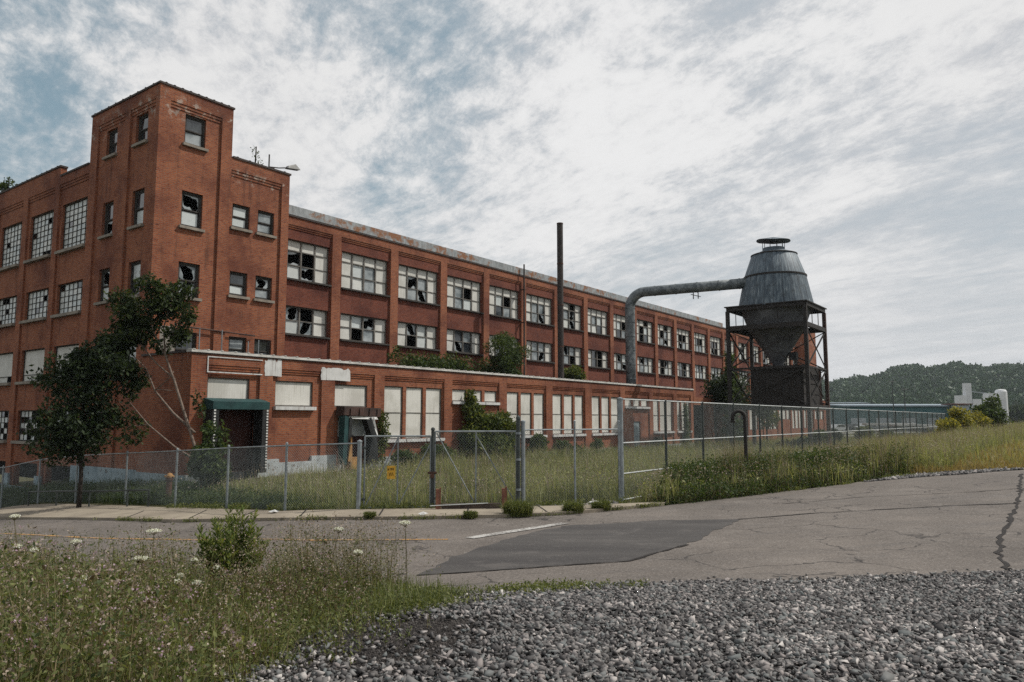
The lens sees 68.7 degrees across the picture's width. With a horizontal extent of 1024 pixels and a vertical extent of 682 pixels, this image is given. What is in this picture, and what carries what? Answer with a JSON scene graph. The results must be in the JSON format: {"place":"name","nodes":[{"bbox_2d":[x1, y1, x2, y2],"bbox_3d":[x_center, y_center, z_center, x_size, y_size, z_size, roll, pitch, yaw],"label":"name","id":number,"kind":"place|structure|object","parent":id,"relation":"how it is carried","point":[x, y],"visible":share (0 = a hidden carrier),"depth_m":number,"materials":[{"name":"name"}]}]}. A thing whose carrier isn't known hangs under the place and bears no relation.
{"place":"outdoors","nodes":[
{"label":"outdoors","id":0,"kind":"place"},
{"bbox_2d":[0,502,664,518],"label":"sidewalk","id":1,"kind":"structure","parent":0,"point":[53,510],"depth_m":21.07,"materials":[{"name":"concrete"}]},
{"bbox_2d":[0,470,1023,591],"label":"road","id":2,"kind":"structure","parent":0,"point":[961,534],"depth_m":14.97,"materials":[{"name":"grey asphalt"}]},
{"bbox_2d":[1,533,447,539],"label":"road marking","id":3,"kind":"object","parent":2,"relation":"on","point":[197,539],"visible":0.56,"depth_m":16.20,"materials":[{"name":"yellow paint"}]},
{"bbox_2d":[93,496,664,522],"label":"kerb weeds","id":4,"kind":"object","parent":2,"relation":"on","point":[404,505],"visible":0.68,"depth_m":20.07,"materials":[{"name":"green plant"}]},
{"bbox_2d":[419,519,738,573],"bbox_3d":[1.591,3.791,14.205,3.487,0.115,8.263,-4,-7,30],"label":"road patch","id":5,"kind":"object","parent":2,"relation":"on","point":[586,543],"visible":1,"depth_m":13.72,"materials":[{"name":"grey asphalt"}]},
{"bbox_2d":[455,568,1014,592],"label":"loose stones","id":6,"kind":"object","parent":2,"relation":"on","point":[818,578],"visible":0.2,"depth_m":9.97,"materials":[{"name":"gravel"}]},
{"bbox_2d":[994,474,1023,570],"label":"road crack","id":7,"kind":"object","parent":2,"relation":"on","point":[1010,519],"visible":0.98,"depth_m":14.19,"materials":[{"name":"asphalt"}]},
{"bbox_2d":[0,430,1023,681],"bbox_3d":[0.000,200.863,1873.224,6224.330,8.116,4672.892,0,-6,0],"label":"ground","id":8,"kind":"structure","parent":0,"point":[252,508],"depth_m":25.24,"materials":[{"name":"soil"}]},
{"bbox_2d":[16,329,141,507],"bbox_3d":[-15.130,2.849,26.135,3.617,6.626,3.188,4,-7,-34],"label":"leafy tree","id":9,"kind":"object","parent":8,"relation":"on","point":[86,370],"visible":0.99,"depth_m":25.81,"materials":[{"name":"green plant"}]},
{"bbox_2d":[27,489,149,506],"bbox_3d":[-15.134,5.677,26.304,8.658,1.384,0.176,-4,-7,35],"label":"pipe railing","id":10,"kind":"object","parent":8,"relation":"on","point":[90,491],"visible":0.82,"depth_m":25.83,"materials":[{"name":"metal"}]},
{"bbox_2d":[96,271,205,485],"bbox_3d":[-13.046,1.597,26.960,4.434,8.203,2.274,0,-6,0],"label":"leaning tree","id":11,"kind":"object","parent":8,"relation":"on","point":[134,318],"visible":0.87,"depth_m":26.97,"materials":[{"name":"green plant"}]},
{"bbox_2d":[0,475,317,509],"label":"side weeds","id":12,"kind":"object","parent":8,"relation":"on","point":[119,500],"visible":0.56,"depth_m":26.79,"materials":[{"name":"green plant"}]},
{"bbox_2d":[0,440,361,510],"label":"chain link fence","id":13,"kind":"object","parent":8,"relation":"on","point":[359,469],"visible":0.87,"depth_m":23.28,"materials":[{"name":"metal"}]},
{"bbox_2d":[184,419,233,489],"bbox_3d":[-10.600,4.078,26.273,1.818,2.698,1.554,0,-6,0],"label":"dock shrub","id":14,"kind":"object","parent":8,"relation":"on","point":[207,445],"visible":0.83,"depth_m":26.07,"materials":[{"name":"green plant"}]},
{"bbox_2d":[0,515,420,681],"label":"foreground weeds","id":15,"kind":"object","parent":8,"relation":"on","point":[88,632],"visible":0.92,"depth_m":5.25,"materials":[{"name":"green plant"}]},
{"bbox_2d":[0,510,440,621],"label":"wiry weeds","id":16,"kind":"object","parent":8,"relation":"on","point":[336,558],"visible":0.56,"depth_m":9.16,"materials":[{"name":"green plant"}]},
{"bbox_2d":[195,503,269,591],"bbox_3d":[-3.860,2.856,10.371,1.020,1.198,0.817,0,-6,0],"label":"upright plant","id":17,"kind":"object","parent":8,"relation":"on","point":[208,543],"visible":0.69,"depth_m":10.25,"materials":[{"name":"green plant"}]},
{"bbox_2d":[0,502,663,521],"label":"kerb","id":18,"kind":"structure","parent":8,"relation":"on","point":[332,517],"depth_m":18.65,"materials":[{"name":"concrete"}]},
{"bbox_2d":[490,497,545,516],"bbox_3d":[0.126,4.094,18.593,1.658,0.484,1.550,-5,-8,38],"label":"weed tuft","id":19,"kind":"object","parent":18,"relation":"on","point":[520,508],"visible":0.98,"depth_m":18.36,"materials":[{"name":"green plant"}]},
{"bbox_2d":[0,80,816,489],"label":"brick factory","id":20,"kind":"structure","parent":8,"relation":"on","point":[164,184],"depth_m":38.84,"materials":[{"name":"brick"}]},
{"bbox_2d":[0,353,12,385],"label":"window","id":21,"kind":"structure","parent":20,"relation":"in","point":[6,359],"depth_m":40.69,"materials":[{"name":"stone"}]},
{"bbox_2d":[0,296,16,327],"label":"window","id":22,"kind":"structure","parent":20,"relation":"in","point":[7,320],"depth_m":41.05,"materials":[{"name":"grey glass"}]},
{"bbox_2d":[0,223,21,271],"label":"window","id":23,"kind":"structure","parent":20,"relation":"in","point":[12,235],"depth_m":41.53,"materials":[{"name":"grey glass"}]},
{"bbox_2d":[10,410,39,444],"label":"window","id":24,"kind":"structure","parent":20,"relation":"in","point":[22,438],"depth_m":38.46,"materials":[{"name":"grey glass"}]},
{"bbox_2d":[14,348,44,384],"bbox_3d":[-24.531,1.309,38.312,3.020,1.780,0.430,-4,-7,36],"label":"window","id":25,"kind":"structure","parent":20,"relation":"in","point":[35,357],"depth_m":38.63,"materials":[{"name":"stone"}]},
{"bbox_2d":[19,288,48,323],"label":"window","id":26,"kind":"structure","parent":20,"relation":"in","point":[37,307],"depth_m":38.83,"materials":[{"name":"grey glass"}]},
{"bbox_2d":[23,210,53,263],"bbox_3d":[-24.531,-5.420,39.017,3.020,2.530,0.430,-4,-7,36],"label":"window","id":27,"kind":"structure","parent":20,"relation":"in","point":[42,227],"depth_m":39.23,"materials":[{"name":"grey glass"}]},
{"bbox_2d":[50,280,82,318],"bbox_3d":[-21.492,-2.040,36.386,3.040,1.680,0.430,-4,-7,36],"label":"window","id":28,"kind":"structure","parent":20,"relation":"in","point":[70,300],"depth_m":36.56,"materials":[{"name":"grey glass"}]},
{"bbox_2d":[54,198,87,254],"bbox_3d":[-21.492,-5.656,36.765,3.040,2.530,0.430,-4,-7,36],"label":"window","id":29,"kind":"structure","parent":20,"relation":"in","point":[74,236],"depth_m":36.97,"materials":[{"name":"grey glass"}]},
{"bbox_2d":[97,202,113,239],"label":"window","id":30,"kind":"structure","parent":20,"relation":"in","point":[109,207],"depth_m":34.96,"materials":[{"name":"grey glass"}]},
{"bbox_2d":[127,189,144,230],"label":"window","id":31,"kind":"structure","parent":20,"relation":"in","point":[139,196],"depth_m":33.30,"materials":[{"name":"grey glass"}]},
{"bbox_2d":[131,113,148,147],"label":"window","id":32,"kind":"structure","parent":20,"relation":"in","point":[143,120],"depth_m":33.65,"materials":[{"name":"grey glass"}]},
{"bbox_2d":[178,262,201,301],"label":"window","id":33,"kind":"structure","parent":20,"relation":"in","point":[195,270],"depth_m":33.40,"materials":[{"name":"grey glass"}]},
{"bbox_2d":[178,191,204,232],"bbox_3d":[-14.323,-5.785,33.468,0.330,1.720,1.200,-4,-7,36],"label":"window","id":34,"kind":"structure","parent":20,"relation":"in","point":[190,220],"depth_m":33.56,"materials":[{"name":"grey glass"}]},
{"bbox_2d":[182,115,208,151],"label":"window","id":35,"kind":"structure","parent":20,"relation":"in","point":[195,140],"depth_m":33.94,"materials":[{"name":"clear glass"}]},
{"bbox_2d":[228,336,244,352],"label":"window","id":36,"kind":"structure","parent":20,"relation":"in","point":[237,344],"depth_m":35.01,"materials":[{"name":"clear glass"}]},
{"bbox_2d":[227,271,249,299],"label":"window","id":37,"kind":"structure","parent":20,"relation":"in","point":[239,292],"depth_m":35.22,"materials":[{"name":"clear glass"}]},
{"bbox_2d":[230,204,252,233],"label":"window","id":38,"kind":"structure","parent":20,"relation":"in","point":[240,214],"depth_m":35.56,"materials":[{"name":"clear glass"}]},
{"bbox_2d":[253,276,274,303],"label":"window","id":39,"kind":"structure","parent":20,"relation":"in","point":[261,295],"depth_m":36.33,"materials":[{"name":"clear glass"}]},
{"bbox_2d":[255,210,276,238],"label":"window","id":40,"kind":"structure","parent":20,"relation":"in","point":[265,220],"depth_m":36.65,"materials":[{"name":"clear glass"}]},
{"bbox_2d":[285,305,330,339],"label":"window","id":41,"kind":"structure","parent":20,"relation":"in","point":[317,329],"depth_m":41.02,"materials":[{"name":"glass"}]},
{"bbox_2d":[287,239,331,286],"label":"window","id":42,"kind":"structure","parent":20,"relation":"in","point":[320,254],"depth_m":41.29,"materials":[{"name":"glass"}]},
{"bbox_2d":[339,313,389,345],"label":"window","id":43,"kind":"structure","parent":20,"relation":"in","point":[377,336],"depth_m":44.09,"materials":[{"name":"glass"}]},
{"bbox_2d":[341,251,390,297],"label":"window","id":44,"kind":"structure","parent":20,"relation":"in","point":[362,274],"depth_m":44.40,"materials":[{"name":"glass"}]},
{"bbox_2d":[398,322,439,350],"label":"window","id":45,"kind":"structure","parent":20,"relation":"in","point":[425,336],"depth_m":47.93,"materials":[{"name":"glass"}]},
{"bbox_2d":[398,265,440,305],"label":"window","id":46,"kind":"structure","parent":20,"relation":"in","point":[426,281],"depth_m":48.03,"materials":[{"name":"glass"}]},
{"bbox_2d":[446,329,483,355],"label":"window","id":47,"kind":"structure","parent":20,"relation":"in","point":[469,342],"depth_m":51.43,"materials":[{"name":"glass"}]},
{"bbox_2d":[447,276,483,313],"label":"window","id":48,"kind":"structure","parent":20,"relation":"in","point":[455,286],"depth_m":51.56,"materials":[{"name":"glass"}]},
{"bbox_2d":[489,285,521,320],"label":"window","id":49,"kind":"structure","parent":20,"relation":"in","point":[496,294],"depth_m":55.20,"materials":[{"name":"glass"}]},
{"bbox_2d":[526,294,554,326],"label":"window","id":50,"kind":"structure","parent":20,"relation":"in","point":[536,306],"depth_m":58.83,"materials":[{"name":"glass"}]},
{"bbox_2d":[526,340,554,363],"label":"window","id":51,"kind":"structure","parent":20,"relation":"in","point":[537,347],"depth_m":58.53,"materials":[{"name":"glass"}]},
{"bbox_2d":[563,302,583,331],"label":"window","id":52,"kind":"structure","parent":20,"relation":"in","point":[576,311],"depth_m":63.05,"materials":[{"name":"glass"}]},
{"bbox_2d":[564,346,584,366],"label":"window","id":53,"kind":"structure","parent":20,"relation":"in","point":[571,351],"depth_m":62.78,"materials":[{"name":"glass"}]},
{"bbox_2d":[588,308,610,336],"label":"window","id":54,"kind":"structure","parent":20,"relation":"in","point":[597,320],"depth_m":66.22,"materials":[{"name":"glass"}]},
{"bbox_2d":[588,349,610,369],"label":"window","id":55,"kind":"structure","parent":20,"relation":"in","point":[592,354],"depth_m":65.68,"materials":[{"name":"glass"}]},
{"bbox_2d":[637,319,655,344],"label":"window","id":56,"kind":"structure","parent":20,"relation":"in","point":[646,334],"depth_m":73.64,"materials":[{"name":"glass"}]},
{"bbox_2d":[637,356,655,374],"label":"window","id":57,"kind":"structure","parent":20,"relation":"in","point":[647,366],"depth_m":73.25,"materials":[{"name":"glass"}]},
{"bbox_2d":[658,324,674,347],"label":"window","id":58,"kind":"structure","parent":20,"relation":"in","point":[667,335],"depth_m":77.24,"materials":[{"name":"glass"}]},
{"bbox_2d":[135,325,693,486],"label":"loading wing","id":59,"kind":"structure","parent":8,"relation":"on","point":[258,399],"depth_m":34.36,"materials":[{"name":"red brick"}]},
{"bbox_2d":[207,377,248,398],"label":"window","id":60,"kind":"structure","parent":59,"relation":"in","point":[234,388],"depth_m":30.22,"materials":[{"name":"paint"}]},
{"bbox_2d":[219,410,251,470],"bbox_3d":[-11.534,3.994,30.255,0.105,2.520,2.220,-4,-7,36],"label":"dock door","id":61,"kind":"structure","parent":59,"relation":"in","point":[238,421],"depth_m":30.64,"materials":[{"name":"black metal"}]},
{"bbox_2d":[273,380,316,409],"bbox_3d":[-9.487,2.382,32.677,0.350,1.250,2.140,-4,-7,36],"label":"window","id":62,"kind":"structure","parent":59,"relation":"in","point":[289,395],"depth_m":32.71,"materials":[{"name":"paint"}]},
{"bbox_2d":[335,384,366,406],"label":"window","id":63,"kind":"structure","parent":59,"relation":"in","point":[345,395],"depth_m":35.35,"materials":[{"name":"paint"}]},
{"bbox_2d":[376,410,390,464],"bbox_3d":[-6.296,4.773,36.197,0.658,3.058,1.052,-4,-7,36],"label":"climbing vine","id":64,"kind":"object","parent":59,"relation":"attached to","point":[383,431],"visible":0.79,"depth_m":36.19,"materials":[{"name":"green plant"}]},
{"bbox_2d":[384,386,405,442],"bbox_3d":[-5.916,3.647,37.364,0.350,2.790,1.493,-4,-7,36],"label":"window","id":65,"kind":"structure","parent":59,"relation":"in","point":[392,394],"depth_m":37.53,"materials":[{"name":"paint"}]},
{"bbox_2d":[406,387,425,441],"bbox_3d":[-5.011,3.774,38.568,0.350,2.790,1.393,-4,-7,36],"label":"window","id":66,"kind":"structure","parent":59,"relation":"in","point":[413,395],"depth_m":38.67,"materials":[{"name":"paint"}]},
{"bbox_2d":[426,388,444,440],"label":"window","id":67,"kind":"structure","parent":59,"relation":"in","point":[433,395],"depth_m":39.88,"materials":[{"name":"paint"}]},
{"bbox_2d":[386,345,499,373],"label":"roof vine","id":68,"kind":"object","parent":59,"relation":"on","point":[445,363],"visible":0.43,"depth_m":46.61,"materials":[{"name":"green plant"}]},
{"bbox_2d":[482,331,532,374],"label":"roof tree","id":69,"kind":"object","parent":59,"relation":"on","point":[508,361],"visible":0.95,"depth_m":49.93,"materials":[{"name":"green plant"}]},
{"bbox_2d":[507,392,520,436],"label":"window","id":70,"kind":"structure","parent":59,"relation":"in","point":[512,397],"depth_m":45.56,"materials":[{"name":"paint"}]},
{"bbox_2d":[521,392,532,437],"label":"window","id":71,"kind":"structure","parent":59,"relation":"in","point":[525,397],"depth_m":46.64,"materials":[{"name":"paint"}]},
{"bbox_2d":[534,393,547,436],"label":"window","id":72,"kind":"structure","parent":59,"relation":"in","point":[538,397],"depth_m":47.71,"materials":[{"name":"paint"}]},
{"bbox_2d":[553,394,564,436],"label":"window","id":73,"kind":"structure","parent":59,"relation":"in","point":[556,397],"depth_m":49.38,"materials":[{"name":"paint"}]},
{"bbox_2d":[557,222,563,377],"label":"smokestack","id":74,"kind":"object","parent":59,"relation":"on","point":[560,318],"visible":0.93,"depth_m":53.59,"materials":[{"name":"metal"}]},
{"bbox_2d":[564,395,573,436],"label":"window","id":75,"kind":"structure","parent":59,"relation":"in","point":[567,398],"depth_m":50.46,"materials":[{"name":"paint"}]},
{"bbox_2d":[564,364,586,379],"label":"roof shrub","id":76,"kind":"object","parent":59,"relation":"on","point":[572,372],"visible":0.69,"depth_m":54.95,"materials":[{"name":"green plant"}]},
{"bbox_2d":[575,395,586,435],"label":"window","id":77,"kind":"structure","parent":59,"relation":"in","point":[578,398],"depth_m":51.60,"materials":[{"name":"paint"}]},
{"bbox_2d":[592,396,602,435],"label":"window","id":78,"kind":"structure","parent":59,"relation":"in","point":[595,399],"depth_m":53.36,"materials":[{"name":"paint"}]},
{"bbox_2d":[601,396,612,434],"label":"window","id":79,"kind":"structure","parent":59,"relation":"in","point":[605,400],"depth_m":54.50,"materials":[{"name":"paint"}]},
{"bbox_2d":[625,278,745,383],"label":"exhaust duct","id":80,"kind":"object","parent":59,"relation":"on","point":[635,296],"visible":0.97,"depth_m":63.16,"materials":[{"name":"grey metal"}]},
{"bbox_2d":[428,427,436,506],"bbox_3d":[-2.105,3.533,19.813,0.240,2.500,0.147,0,-6,0],"label":"gate post","id":81,"kind":"object","parent":8,"relation":"on","point":[432,473],"visible":0.91,"depth_m":19.82,"materials":[{"name":"metal"}]},
{"bbox_2d":[362,435,430,508],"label":"gate","id":82,"kind":"structure","parent":81,"relation":"attached to","point":[397,459],"depth_m":19.74,"materials":[{"name":"metal"}]},
{"bbox_2d":[430,486,506,508],"bbox_3d":[-1.030,4.184,19.524,2.200,0.750,0.228,1,-6,-7],"label":"timber barrier","id":83,"kind":"object","parent":8,"relation":"on","point":[468,505],"visible":0.61,"depth_m":19.45,"materials":[{"name":"wood"}]},
{"bbox_2d":[457,389,520,459],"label":"vine clump","id":84,"kind":"object","parent":8,"relation":"on","point":[476,417],"visible":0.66,"depth_m":41.68,"materials":[{"name":"green plant"}]},
{"bbox_2d":[516,415,520,501],"bbox_3d":[0.170,3.408,20.155,0.145,2.820,0.145,0,-6,0],"label":"gate post","id":85,"kind":"object","parent":8,"relation":"on","point":[518,460],"visible":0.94,"depth_m":20.13,"materials":[{"name":"metal"}]},
{"bbox_2d":[434,430,515,506],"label":"gate","id":86,"kind":"structure","parent":85,"relation":"attached to","point":[476,438],"depth_m":20.01,"materials":[{"name":"metal"}]},
{"bbox_2d":[153,430,935,508],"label":"yard weeds","id":87,"kind":"object","parent":8,"relation":"on","point":[412,494],"visible":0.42,"depth_m":25.77,"materials":[{"name":"green plant"}]},
{"bbox_2d":[521,420,620,505],"bbox_3d":[1.680,3.646,20.839,3.175,2.891,0.137,3,-7,-25],"label":"chain link fence","id":88,"kind":"object","parent":8,"relation":"on","point":[523,458],"visible":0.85,"depth_m":20.77,"materials":[{"name":"metal"}]},
{"bbox_2d":[205,569,1023,681],"bbox_3d":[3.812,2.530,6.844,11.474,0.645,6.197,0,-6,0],"label":"ballast gravel","id":89,"kind":"structure","parent":8,"relation":"on","point":[815,630],"depth_m":5.77,"materials":[{"name":"grey gravel"}]},
{"bbox_2d":[235,571,505,674],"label":"straggling weeds","id":90,"kind":"object","parent":89,"relation":"on","point":[333,627],"visible":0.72,"depth_m":5.93,"materials":[{"name":"green plant"}]},
{"bbox_2d":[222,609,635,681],"bbox_3d":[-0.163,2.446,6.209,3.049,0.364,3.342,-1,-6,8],"label":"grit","id":91,"kind":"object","parent":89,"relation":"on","point":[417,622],"visible":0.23,"depth_m":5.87,"materials":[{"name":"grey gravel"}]},
{"bbox_2d":[341,571,648,624],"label":"creeping weeds","id":92,"kind":"object","parent":89,"relation":"on","point":[430,598],"visible":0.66,"depth_m":8.22,"materials":[{"name":"green plant"}]},
{"bbox_2d":[699,370,750,411],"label":"wild vine","id":93,"kind":"object","parent":8,"relation":"on","point":[714,389],"visible":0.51,"depth_m":70.85,"materials":[{"name":"green plant"}]},
{"bbox_2d":[718,351,743,443],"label":"narrow tree","id":94,"kind":"object","parent":8,"relation":"on","point":[734,391],"visible":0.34,"depth_m":69.50,"materials":[{"name":"green plant"}]},
{"bbox_2d":[730,409,747,463],"bbox_3d":[7.229,3.613,23.769,0.517,2.878,0.138,0,-6,4],"label":"hooked pipe","id":95,"kind":"object","parent":8,"relation":"on","point":[742,412],"visible":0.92,"depth_m":23.81,"materials":[{"name":"black metal"}]},
{"bbox_2d":[693,394,826,443],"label":"annex","id":96,"kind":"object","parent":8,"relation":"on","point":[712,400],"visible":0.3,"depth_m":79.10,"materials":[{"name":"red brick"}]},
{"bbox_2d":[724,237,831,446],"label":"dust collector","id":97,"kind":"object","parent":8,"relation":"on","point":[776,307],"visible":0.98,"depth_m":57.59,"materials":[{"name":"metal"}]},
{"bbox_2d":[617,397,945,502],"bbox_3d":[23.898,6.294,49.283,0.196,3.550,69.603,-4,-7,36],"label":"tall fence","id":98,"kind":"object","parent":8,"relation":"on","point":[881,423],"visible":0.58,"depth_m":30.76,"materials":[{"name":"metal"}]},
{"bbox_2d":[628,414,1023,505],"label":"bank weeds","id":99,"kind":"object","parent":8,"relation":"on","point":[734,475],"visible":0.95,"depth_m":24.27,"materials":[{"name":"green plant"}]},
{"bbox_2d":[830,404,973,425],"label":"warehouse","id":100,"kind":"structure","parent":8,"relation":"on","point":[931,408],"depth_m":159.31,"materials":[{"name":"grey metal"}]},
{"bbox_2d":[863,467,1023,481],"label":"rubble","id":101,"kind":"object","parent":8,"relation":"on","point":[941,473],"visible":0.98,"depth_m":24.61,"materials":[{"name":"stone"}]},
{"bbox_2d":[934,417,962,433],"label":"yellow bush","id":102,"kind":"object","parent":8,"relation":"on","point":[950,424],"visible":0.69,"depth_m":68.01,"materials":[{"name":"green plant"}]},
{"bbox_2d":[894,400,1023,422],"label":"treeline","id":103,"kind":"object","parent":8,"relation":"on","point":[1016,411],"visible":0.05,"depth_m":307.10,"materials":[{"name":"green plant"}]},
{"bbox_2d":[946,405,980,431],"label":"yellow bush","id":104,"kind":"object","parent":8,"relation":"on","point":[957,414],"visible":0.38,"depth_m":69.63,"materials":[{"name":"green plant"}]},
{"bbox_2d":[954,383,1008,418],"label":"storage plant","id":105,"kind":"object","parent":8,"relation":"on","point":[966,397],"visible":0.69,"depth_m":214.96,"materials":[{"name":"white concrete"}]},
{"bbox_2d":[968,393,1013,428],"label":"bush","id":106,"kind":"object","parent":8,"relation":"on","point":[993,410],"visible":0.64,"depth_m":72.91,"materials":[{"name":"green plant"}]},
{"bbox_2d":[0,0,1023,380],"label":"sky","id":107,"kind":"structure","parent":0,"point":[882,139],"materials":[{"name":"white"}]},
{"bbox_2d":[910,436,1023,473],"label":"dry grass","id":108,"kind":"structure","parent":0,"point":[1008,459],"depth_m":28.33,"materials":[{"name":"plant"}]},
{"bbox_3d":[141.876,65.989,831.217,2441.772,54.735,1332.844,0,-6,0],"label":"hill","id":109,"kind":"structure","parent":0,"visible":0},
{"bbox_2d":[822,360,1023,404],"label":"forest","id":110,"kind":"object","parent":109,"relation":"on","point":[937,384],"visible":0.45,"depth_m":598.89,"materials":[{"name":"green plant"}]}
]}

